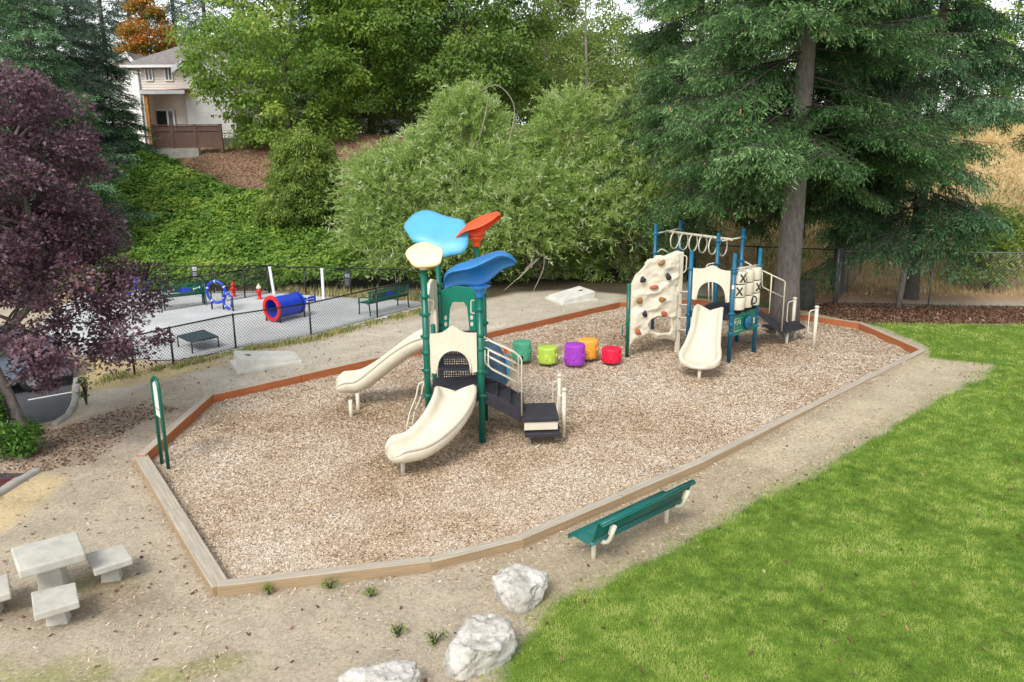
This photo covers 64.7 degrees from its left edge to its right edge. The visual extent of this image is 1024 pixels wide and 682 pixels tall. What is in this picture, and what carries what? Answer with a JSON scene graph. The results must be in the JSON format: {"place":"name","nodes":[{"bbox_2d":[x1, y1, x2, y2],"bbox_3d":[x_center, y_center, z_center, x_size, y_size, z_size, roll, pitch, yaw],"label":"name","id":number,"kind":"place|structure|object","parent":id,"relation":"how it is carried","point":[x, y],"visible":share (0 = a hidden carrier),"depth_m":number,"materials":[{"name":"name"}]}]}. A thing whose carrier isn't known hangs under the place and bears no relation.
{"place":"outdoors","nodes":[
{"label":"outdoors","id":0,"kind":"place"},
{"bbox_2d":[118,42,260,144],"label":"house","id":1,"kind":"structure","parent":0,"point":[163,92],"depth_m":52.27,"materials":[{"name":"paint"}]},
{"bbox_2d":[144,68,153,80],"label":"window","id":2,"kind":"structure","parent":1,"relation":"in","point":[148,72],"depth_m":52.22,"materials":[{"name":"white glass"}]},
{"bbox_2d":[156,109,175,124],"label":"glass door","id":3,"kind":"structure","parent":1,"relation":"in","point":[164,116],"depth_m":54.60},
{"bbox_2d":[164,68,172,80],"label":"window","id":4,"kind":"structure","parent":1,"relation":"in","point":[168,75],"depth_m":52.24,"materials":[{"name":"white glass"}]},
{"bbox_2d":[40,291,420,359],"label":"dog run ground","id":5,"kind":"structure","parent":0,"point":[175,316],"depth_m":26.12,"materials":[{"name":"concrete"}]},
{"bbox_2d":[159,282,206,309],"bbox_3d":[-11.488,-1.598,28.245,1.500,0.884,0.587,-10,17,-33],"label":"slatted bench","id":6,"kind":"object","parent":5,"relation":"on","point":[189,289],"visible":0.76,"depth_m":28.08,"materials":[{"name":"green paint"}]},
{"bbox_2d":[177,330,219,353],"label":"agility platform","id":7,"kind":"structure","parent":5,"relation":"on","point":[196,336],"depth_m":22.71,"materials":[{"name":"metal"}]},
{"bbox_2d":[143,265,269,313],"bbox_3d":[-10.690,-1.805,28.716,0.180,1.211,4.770,12,19,40],"label":"chain link fence","id":8,"kind":"object","parent":5,"relation":"on","point":[244,284],"visible":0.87,"depth_m":28.88,"materials":[{"name":"metal"}]},
{"bbox_2d":[206,280,233,310],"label":"agility hoops","id":9,"kind":"object","parent":5,"relation":"on","point":[224,296],"visible":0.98,"depth_m":27.59,"materials":[{"name":"blue paint"}]},
{"bbox_2d":[77,264,420,299],"bbox_3d":[-9.904,-2.249,30.411,14.025,1.212,0.637,2,15,11],"label":"chain link fence","id":10,"kind":"object","parent":5,"relation":"on","point":[289,273],"visible":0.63,"depth_m":30.20,"materials":[{"name":"metal"}]},
{"bbox_2d":[268,266,275,293],"bbox_3d":[-8.990,-2.253,30.275,0.200,1.062,0.150,0,14,0],"label":"white post","id":11,"kind":"object","parent":5,"relation":"on","point":[271,279],"visible":1,"depth_m":30.23,"materials":[{"name":"paint"}]},
{"bbox_2d":[129,275,427,375],"bbox_3d":[-6.092,-0.637,24.203,0.497,1.192,10.635,11,18,38],"label":"chain link fence","id":12,"kind":"object","parent":5,"relation":"on","point":[257,311],"visible":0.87,"depth_m":23.41,"materials":[{"name":"metal"}]},
{"bbox_2d":[263,292,305,322],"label":"dog tunnel","id":13,"kind":"structure","parent":5,"relation":"on","point":[294,298],"depth_m":25.96,"materials":[{"name":"blue paint"}]},
{"bbox_2d":[320,268,324,298],"bbox_3d":[-6.857,-2.064,29.298,0.110,1.148,0.150,0,14,0],"label":"white post","id":14,"kind":"object","parent":5,"relation":"on","point":[322,283],"visible":0.86,"depth_m":29.24,"materials":[{"name":"paint"}]},
{"bbox_2d":[358,283,409,316],"bbox_3d":[-4.311,-1.399,27.252,0.587,0.885,1.922,10,18,35],"label":"slatted bench","id":15,"kind":"object","parent":5,"relation":"on","point":[402,294],"visible":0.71,"depth_m":27.02,"materials":[{"name":"green paint"}]},
{"bbox_2d":[0,112,1023,681],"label":"ground","id":16,"kind":"structure","parent":0,"point":[262,650],"depth_m":11.81,"materials":[{"name":"sand"}]},
{"bbox_2d":[0,574,11,612],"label":"concrete stool","id":17,"kind":"object","parent":16,"relation":"on","point":[5,592],"visible":1,"depth_m":10.35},
{"bbox_2d":[0,387,15,424],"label":"leafy shrub","id":18,"kind":"object","parent":16,"relation":"on","point":[3,416],"visible":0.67,"depth_m":16.26,"materials":[{"name":"green plant"}]},
{"bbox_2d":[0,471,23,486],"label":"asphalt bay","id":19,"kind":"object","parent":16,"relation":"on","point":[3,475],"depth_m":14.95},
{"bbox_2d":[0,467,41,495],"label":"kerb","id":20,"kind":"structure","parent":16,"relation":"on","point":[11,485],"depth_m":14.30,"materials":[{"name":"concrete"}]},
{"bbox_2d":[0,414,45,459],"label":"leafy shrub","id":21,"kind":"object","parent":16,"relation":"on","point":[14,441],"visible":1,"depth_m":15.41,"materials":[{"name":"green plant"}]},
{"bbox_2d":[1,372,72,425],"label":"asphalt car park","id":22,"kind":"structure","parent":16,"relation":"on","point":[47,409],"depth_m":19.05,"materials":[{"name":"asphalt"}]},
{"bbox_2d":[0,324,69,391],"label":"parked car","id":23,"kind":"object","parent":22,"relation":"on","point":[3,362],"visible":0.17,"depth_m":19.64,"materials":[{"name":"grey paint"}]},
{"bbox_2d":[0,0,95,189],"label":"spruce tree","id":24,"kind":"object","parent":16,"relation":"on","point":[3,29],"depth_m":35.52,"materials":[{"name":"green plant"}]},
{"bbox_2d":[11,532,85,590],"bbox_3d":[-6.123,3.097,10.767,0.797,0.695,0.754,-11,18,-35],"label":"picnic table","id":25,"kind":"object","parent":16,"relation":"on","point":[47,562],"visible":0.77,"depth_m":10.62,"materials":[{"name":"concrete"}]},
{"bbox_2d":[31,583,79,625],"bbox_3d":[-5.725,3.398,10.179,0.501,0.392,0.607,-9,17,-31],"label":"concrete stool","id":26,"kind":"object","parent":16,"relation":"on","point":[53,606],"visible":1,"depth_m":10.09,"materials":[{"name":"concrete"}]},
{"bbox_2d":[50,357,79,424],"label":"kerb","id":27,"kind":"structure","parent":16,"relation":"on","point":[69,412],"depth_m":18.40,"materials":[{"name":"concrete"}]},
{"bbox_2d":[0,0,144,170],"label":"spruce tree","id":28,"kind":"object","parent":16,"relation":"on","point":[88,82],"visible":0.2,"depth_m":42.76,"materials":[{"name":"green plant"}]},
{"bbox_2d":[39,0,105,122],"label":"tall conifer","id":29,"kind":"object","parent":16,"relation":"on","point":[96,5],"depth_m":67.27,"materials":[{"name":"green plant"}]},
{"bbox_2d":[0,0,161,281],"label":"spruce tree","id":30,"kind":"object","parent":16,"relation":"on","point":[26,34],"visible":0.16,"depth_m":33.17,"materials":[{"name":"green plant"}]},
{"bbox_2d":[75,372,91,404],"bbox_3d":[-9.680,1.110,18.294,0.393,0.813,0.338,-9,17,-30],"label":"leafy shrub","id":31,"kind":"object","parent":16,"relation":"on","point":[84,384],"visible":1,"depth_m":18.27,"materials":[{"name":"green plant"}]},
{"bbox_2d":[0,401,176,476],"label":"leaf litter","id":32,"kind":"object","parent":16,"relation":"on","point":[81,450],"visible":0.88,"depth_m":16.32,"materials":[{"name":"plant"}]},
{"bbox_2d":[0,57,177,430],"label":"purple plum tree","id":33,"kind":"object","parent":16,"relation":"on","point":[33,238],"visible":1,"depth_m":15.16,"materials":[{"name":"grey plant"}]},
{"bbox_2d":[69,0,139,57],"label":"tall conifer","id":34,"kind":"object","parent":16,"relation":"on","point":[106,17],"visible":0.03,"depth_m":72.85,"materials":[{"name":"green plant"}]},
{"bbox_2d":[86,544,132,582],"bbox_3d":[-5.539,3.146,11.163,0.488,0.395,0.577,-11,18,-36],"label":"concrete stool","id":35,"kind":"object","parent":16,"relation":"on","point":[107,564],"visible":0.98,"depth_m":11.07,"materials":[{"name":"concrete"}]},
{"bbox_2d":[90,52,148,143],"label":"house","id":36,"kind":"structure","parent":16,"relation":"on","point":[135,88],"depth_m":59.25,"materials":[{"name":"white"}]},
{"bbox_2d":[81,35,164,162],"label":"spruce tree","id":37,"kind":"object","parent":16,"relation":"on","point":[128,132],"visible":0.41,"depth_m":44.33,"materials":[{"name":"green plant"}]},
{"bbox_2d":[101,0,159,53],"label":"tall conifer","id":38,"kind":"object","parent":16,"relation":"on","point":[129,14],"visible":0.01,"depth_m":85.19,"materials":[{"name":"green plant"}]},
{"bbox_2d":[110,0,180,55],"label":"autumn maple","id":39,"kind":"object","parent":16,"relation":"on","point":[138,40],"visible":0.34,"depth_m":63.13,"materials":[{"name":"orange plant"}]},
{"bbox_2d":[136,0,209,49],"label":"tall conifer","id":40,"kind":"object","parent":16,"relation":"on","point":[171,4],"visible":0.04,"depth_m":78.21,"materials":[{"name":"green plant"}]},
{"bbox_2d":[151,124,223,157],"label":"board fence","id":41,"kind":"object","parent":16,"relation":"on","point":[170,138],"visible":0.99,"depth_m":45.94,"materials":[{"name":"brown paint"}]},
{"bbox_2d":[168,0,237,53],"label":"tall conifer","id":42,"kind":"object","parent":16,"relation":"on","point":[188,14],"visible":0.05,"depth_m":70.53,"materials":[{"name":"green plant"}]},
{"bbox_2d":[0,134,441,290],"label":"bramble thicket","id":43,"kind":"object","parent":16,"relation":"on","point":[223,239],"visible":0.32,"depth_m":35.44,"materials":[{"name":"green plant"}]},
{"bbox_2d":[58,280,420,303],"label":"back weeds","id":44,"kind":"object","parent":16,"relation":"on","point":[319,292],"visible":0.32,"depth_m":30.36,"materials":[{"name":"green plant"}]},
{"bbox_2d":[89,306,432,385],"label":"fence foot weeds","id":45,"kind":"object","parent":16,"relation":"on","point":[283,343],"visible":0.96,"depth_m":22.98,"materials":[{"name":"green plant"}]},
{"bbox_2d":[230,351,301,373],"bbox_3d":[-6.431,0.456,21.231,1.700,0.388,1.182,-8,16,-27],"label":"bag toss board","id":46,"kind":"object","parent":16,"relation":"on","point":[242,362],"visible":1,"depth_m":20.94,"materials":[{"name":"concrete"}]},
{"bbox_2d":[215,21,317,132],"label":"broadleaf tree","id":47,"kind":"object","parent":16,"relation":"on","point":[239,40],"visible":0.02,"depth_m":75.76,"materials":[{"name":"green plant"}]},
{"bbox_2d":[163,0,401,149],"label":"maple tree","id":48,"kind":"object","parent":16,"relation":"on","point":[282,102],"visible":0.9,"depth_m":43.54,"materials":[{"name":"green plant"}]},
{"bbox_2d":[258,0,340,138],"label":"tall conifer","id":49,"kind":"object","parent":16,"relation":"on","point":[276,59],"visible":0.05,"depth_m":74.92,"materials":[{"name":"green plant"}]},
{"bbox_2d":[249,121,350,224],"bbox_3d":[-9.444,-7.313,36.307,4.732,5.054,4.850,0,14,0],"label":"young tree","id":50,"kind":"object","parent":16,"relation":"on","point":[292,167],"visible":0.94,"depth_m":35.53,"materials":[{"name":"green plant"}]},
{"bbox_2d":[320,576,339,588],"bbox_3d":[-2.448,3.293,10.918,0.279,0.209,0.262,-4,15,-13],"label":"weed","id":51,"kind":"object","parent":16,"relation":"on","point":[326,584],"visible":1,"depth_m":10.89,"materials":[{"name":"green plant"}]},
{"bbox_2d":[289,16,420,134],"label":"broadleaf tree","id":52,"kind":"object","parent":16,"relation":"on","point":[402,106],"visible":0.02,"depth_m":75.76,"materials":[{"name":"green plant"}]},
{"bbox_2d":[331,112,402,134],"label":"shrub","id":53,"kind":"object","parent":16,"relation":"on","point":[389,131],"visible":0.17,"depth_m":51.32,"materials":[{"name":"green plant"}]},
{"bbox_2d":[271,0,482,133],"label":"maple tree","id":54,"kind":"object","parent":16,"relation":"on","point":[379,45],"visible":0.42,"depth_m":45.54,"materials":[{"name":"green plant"}]},
{"bbox_2d":[295,104,463,137],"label":"hedge","id":55,"kind":"object","parent":16,"relation":"on","point":[386,115],"visible":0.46,"depth_m":46.92,"materials":[{"name":"green plant"}]},
{"bbox_2d":[338,659,421,681],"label":"boulder","id":56,"kind":"object","parent":16,"relation":"on","point":[399,670],"visible":1,"depth_m":8.70,"materials":[{"name":"stone"}]},
{"bbox_2d":[185,131,578,193],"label":"bank litter","id":57,"kind":"object","parent":16,"relation":"on","point":[266,150],"visible":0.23,"depth_m":44.92,"materials":[{"name":"soil"}]},
{"bbox_2d":[315,135,470,287],"bbox_3d":[-4.444,-5.122,31.706,6.526,5.808,6.628,0,14,0],"label":"willow shrub","id":58,"kind":"object","parent":16,"relation":"on","point":[383,213],"visible":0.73,"depth_m":30.62,"materials":[{"name":"green plant"}]},
{"bbox_2d":[362,52,425,130],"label":"broadleaf tree","id":59,"kind":"object","parent":16,"relation":"on","point":[390,102],"visible":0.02,"depth_m":77.46,"materials":[{"name":"green plant"}]},
{"bbox_2d":[389,621,409,637],"bbox_3d":[-1.383,3.547,9.871,0.255,0.217,0.211,-9,16,-29],"label":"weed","id":60,"kind":"object","parent":16,"relation":"on","point":[397,630],"visible":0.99,"depth_m":9.85,"materials":[{"name":"green plant"}]},
{"bbox_2d":[342,0,465,132],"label":"maple tree","id":61,"kind":"object","parent":16,"relation":"on","point":[395,111],"visible":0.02,"depth_m":53.31,"materials":[{"name":"green plant"}]},
{"bbox_2d":[424,629,449,646],"bbox_3d":[-0.911,3.581,9.689,0.319,0.232,0.336,0,14,0],"label":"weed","id":62,"kind":"object","parent":16,"relation":"on","point":[433,640],"visible":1,"depth_m":9.71,"materials":[{"name":"green plant"}]},
{"bbox_2d":[365,0,558,132],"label":"maple tree","id":63,"kind":"object","parent":16,"relation":"on","point":[460,62],"visible":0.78,"depth_m":44.60,"materials":[{"name":"green plant"}]},
{"bbox_2d":[370,74,555,282],"bbox_3d":[-1.765,-6.520,32.431,7.831,8.338,8.001,-7,16,-24],"label":"willow shrub","id":64,"kind":"object","parent":16,"relation":"on","point":[435,139],"visible":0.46,"depth_m":31.66,"materials":[{"name":"green plant"}]},
{"bbox_2d":[408,3,529,127],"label":"broadleaf tree","id":65,"kind":"object","parent":16,"relation":"on","point":[469,60],"visible":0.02,"depth_m":73.19,"materials":[{"name":"green plant"}]},
{"bbox_2d":[443,613,517,681],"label":"boulder","id":66,"kind":"object","parent":16,"relation":"on","point":[480,644],"visible":0.91,"depth_m":9.17,"materials":[{"name":"stone"}]},
{"bbox_2d":[0,329,983,681],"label":"spilled wood chips","id":67,"kind":"object","parent":16,"relation":"on","point":[786,427],"visible":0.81,"depth_m":11.93,"materials":[{"name":"wood"}]},
{"bbox_2d":[0,308,1022,681],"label":"fallen leaves","id":68,"kind":"object","parent":16,"relation":"on","point":[530,548],"visible":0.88,"depth_m":11.46,"materials":[{"name":"plant"}]},
{"bbox_2d":[454,13,569,126],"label":"broadleaf tree","id":69,"kind":"object","parent":16,"relation":"on","point":[521,120],"visible":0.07,"depth_m":75.66,"materials":[{"name":"green plant"}]},
{"bbox_2d":[492,563,549,615],"bbox_3d":[0.122,3.298,10.581,0.763,0.651,0.781,0,14,0],"label":"boulder","id":70,"kind":"object","parent":16,"relation":"on","point":[519,589],"visible":0.86,"depth_m":10.38,"materials":[{"name":"stone"}]},
{"bbox_2d":[134,298,925,596],"bbox_3d":[1.635,1.045,19.848,21.109,0.391,10.290,-14,19,-42],"label":"timber edging","id":71,"kind":"object","parent":16,"relation":"on","point":[217,582],"visible":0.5,"depth_m":13.40,"materials":[{"name":"wood"}]},
{"bbox_2d":[448,74,622,290],"bbox_3d":[1.104,-6.411,32.091,7.724,8.192,8.578,0,14,0],"label":"willow shrub","id":72,"kind":"object","parent":16,"relation":"on","point":[543,151],"visible":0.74,"depth_m":31.19,"materials":[{"name":"green plant"}]},
{"bbox_2d":[474,0,603,126],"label":"pale tree","id":73,"kind":"object","parent":16,"relation":"on","point":[537,48],"visible":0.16,"depth_m":54.04,"materials":[{"name":"green plant"}]},
{"bbox_2d":[519,11,612,124],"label":"broadleaf tree","id":74,"kind":"object","parent":16,"relation":"on","point":[575,27],"visible":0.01,"depth_m":78.93,"materials":[{"name":"green plant"}]},
{"bbox_2d":[545,286,597,304],"bbox_3d":[2.150,-1.625,29.084,1.687,0.388,1.438,-8,16,-27],"label":"bag toss board","id":75,"kind":"object","parent":16,"relation":"on","point":[578,294],"visible":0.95,"depth_m":28.82,"materials":[{"name":"concrete"}]},
{"bbox_2d":[520,0,647,130],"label":"pale tree","id":76,"kind":"object","parent":16,"relation":"on","point":[590,67],"visible":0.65,"depth_m":46.64,"materials":[{"name":"green plant"}]},
{"bbox_2d":[547,8,652,122],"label":"broadleaf tree","id":77,"kind":"object","parent":16,"relation":"on","point":[611,38],"visible":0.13,"depth_m":71.90,"materials":[{"name":"green plant"}]},
{"bbox_2d":[568,479,695,559],"bbox_3d":[1.823,2.688,12.018,2.137,0.895,0.697,-13,19,-40],"label":"park bench","id":78,"kind":"object","parent":16,"relation":"on","point":[612,525],"visible":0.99,"depth_m":11.75,"materials":[{"name":"teal metal"}]},
{"bbox_2d":[529,82,754,284],"bbox_3d":[4.652,-6.153,31.604,8.207,7.884,8.104,-12,19,-39],"label":"willow shrub","id":79,"kind":"object","parent":16,"relation":"on","point":[630,257],"visible":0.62,"depth_m":30.95,"materials":[{"name":"green plant"}]},
{"bbox_2d":[618,0,708,100],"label":"tall conifer","id":80,"kind":"object","parent":16,"relation":"on","point":[662,24],"visible":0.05,"depth_m":69.78,"materials":[{"name":"green plant"}]},
{"bbox_2d":[582,0,807,279],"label":"spruce tree","id":81,"kind":"object","parent":16,"relation":"on","point":[660,89],"visible":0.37,"depth_m":29.99,"materials":[{"name":"green plant"}]},
{"bbox_2d":[633,0,795,100],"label":"broadleaf tree","id":82,"kind":"object","parent":16,"relation":"on","point":[657,19],"visible":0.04,"depth_m":59.81,"materials":[{"name":"green plant"}]},
{"bbox_2d":[477,320,1023,681],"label":"lawn grass","id":83,"kind":"structure","parent":16,"relation":"on","point":[889,484],"depth_m":11.06,"materials":[{"name":"plant"}]},
{"bbox_2d":[696,245,837,303],"bbox_3d":[8.853,-2.325,28.423,4.684,2.042,0.105,4,15,17],"label":"chain link fence","id":84,"kind":"object","parent":16,"relation":"on","point":[820,249],"visible":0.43,"depth_m":28.35,"materials":[{"name":"metal"}]},
{"bbox_2d":[758,0,854,238],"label":"spruce tree","id":85,"kind":"object","parent":16,"relation":"on","point":[782,56],"visible":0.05,"depth_m":33.56,"materials":[{"name":"green plant"}]},
{"bbox_2d":[800,278,815,309],"bbox_3d":[9.854,-1.532,27.312,0.800,1.150,0.782,0,14,0],"label":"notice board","id":86,"kind":"object","parent":16,"relation":"on","point":[807,292],"visible":0.59,"depth_m":26.99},
{"bbox_2d":[632,0,1006,322],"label":"spruce tree","id":87,"kind":"object","parent":16,"relation":"on","point":[762,142],"visible":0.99,"depth_m":23.03,"materials":[{"name":"green plant"}]},
{"bbox_2d":[621,123,1023,295],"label":"dry field grass","id":88,"kind":"structure","parent":16,"relation":"on","point":[1015,130],"depth_m":34.32,"materials":[{"name":"plant"}]},
{"bbox_2d":[732,0,949,292],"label":"spruce tree","id":89,"kind":"object","parent":16,"relation":"on","point":[811,204],"visible":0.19,"depth_m":27.87,"materials":[{"name":"green plant"}]},
{"bbox_2d":[800,0,1023,299],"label":"spruce tree","id":90,"kind":"object","parent":16,"relation":"on","point":[981,110],"visible":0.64,"depth_m":25.69,"materials":[{"name":"green plant"}]},
{"bbox_2d":[803,302,1023,323],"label":"bark mulch","id":91,"kind":"object","parent":16,"relation":"on","point":[975,310],"visible":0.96,"depth_m":26.42,"materials":[{"name":"wood"}]},
{"bbox_2d":[833,248,1023,306],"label":"chain link fence","id":92,"kind":"object","parent":16,"relation":"on","point":[901,289],"visible":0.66,"depth_m":27.30,"materials":[{"name":"metal"}]},
{"bbox_2d":[839,223,1023,296],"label":"leafy shrub","id":93,"kind":"object","parent":16,"relation":"on","point":[847,275],"visible":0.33,"depth_m":30.10,"materials":[{"name":"plant"}]},
{"bbox_2d":[889,0,1023,108],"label":"broadleaf tree","id":94,"kind":"object","parent":16,"relation":"on","point":[1000,11],"visible":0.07,"depth_m":63.91,"materials":[{"name":"green plant"}]},
{"bbox_2d":[944,200,1023,288],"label":"leafy shrub","id":95,"kind":"object","parent":16,"relation":"on","point":[1006,244],"visible":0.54,"depth_m":29.43,"materials":[{"name":"green plant"}]},
{"bbox_2d":[961,0,1023,100],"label":"broadleaf tree","id":96,"kind":"object","parent":16,"relation":"on","point":[1018,11],"visible":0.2,"depth_m":71.14,"materials":[{"name":"green plant"}]},
{"bbox_2d":[998,56,1023,153],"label":"spruce tree","id":97,"kind":"object","parent":16,"relation":"on","point":[1018,143],"visible":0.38,"depth_m":29.08,"materials":[{"name":"green plant"}]},
{"bbox_2d":[4,0,1023,135],"label":"sky","id":98,"kind":"structure","parent":0,"point":[645,26],"materials":[{"name":"white"}]},
{"bbox_2d":[152,305,910,578],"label":"wood chip ground","id":99,"kind":"structure","parent":0,"point":[605,322],"depth_m":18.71,"materials":[{"name":"wood"}]},
{"bbox_2d":[150,376,169,468],"bbox_3d":[-6.493,1.551,14.923,0.066,1.881,0.408,-13,19,-40],"label":"rules sign","id":100,"kind":"object","parent":99,"relation":"on","point":[156,397],"visible":0.91,"depth_m":14.85,"materials":[{"name":"metal"}]},
{"bbox_2d":[335,210,566,472],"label":"play tower","id":101,"kind":"structure","parent":99,"relation":"on","point":[450,401],"depth_m":16.00,"materials":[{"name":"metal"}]},
{"bbox_2d":[512,339,531,362],"bbox_3d":[0.262,0.355,21.730,0.532,0.714,0.517,-11,18,-35],"label":"stepping stump","id":102,"kind":"object","parent":99,"relation":"on","point":[522,348],"visible":0.94,"depth_m":21.52,"materials":[{"name":"green plastic"}]},
{"bbox_2d":[537,344,557,365],"bbox_3d":[0.941,0.460,21.462,0.571,0.633,0.562,0,14,0],"label":"stepping stump","id":103,"kind":"object","parent":99,"relation":"on","point":[547,355],"visible":1,"depth_m":21.25,"materials":[{"name":"plastic"}]},
{"bbox_2d":[564,342,585,366],"bbox_3d":[1.645,0.443,21.280,0.575,0.746,0.565,0,14,0],"label":"stepping stump","id":104,"kind":"object","parent":99,"relation":"on","point":[574,354],"visible":0.98,"depth_m":21.06,"materials":[{"name":"plastic"}]},
{"bbox_2d":[578,337,598,360],"bbox_3d":[2.057,0.300,21.879,0.583,0.718,0.573,0,14,0],"label":"stepping stump","id":105,"kind":"object","parent":99,"relation":"on","point":[591,347],"visible":0.77,"depth_m":21.65,"materials":[{"name":"plastic"}]},
{"bbox_2d":[601,346,621,364],"bbox_3d":[2.635,0.468,21.470,0.561,0.589,0.550,0,14,0],"label":"stepping stump","id":106,"kind":"object","parent":99,"relation":"on","point":[611,355],"visible":1,"depth_m":21.26,"materials":[{"name":"plastic"}]},
{"bbox_2d":[622,220,819,379],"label":"play tower","id":107,"kind":"structure","parent":99,"relation":"on","point":[654,288],"depth_m":21.86,"materials":[{"name":"white paint"}]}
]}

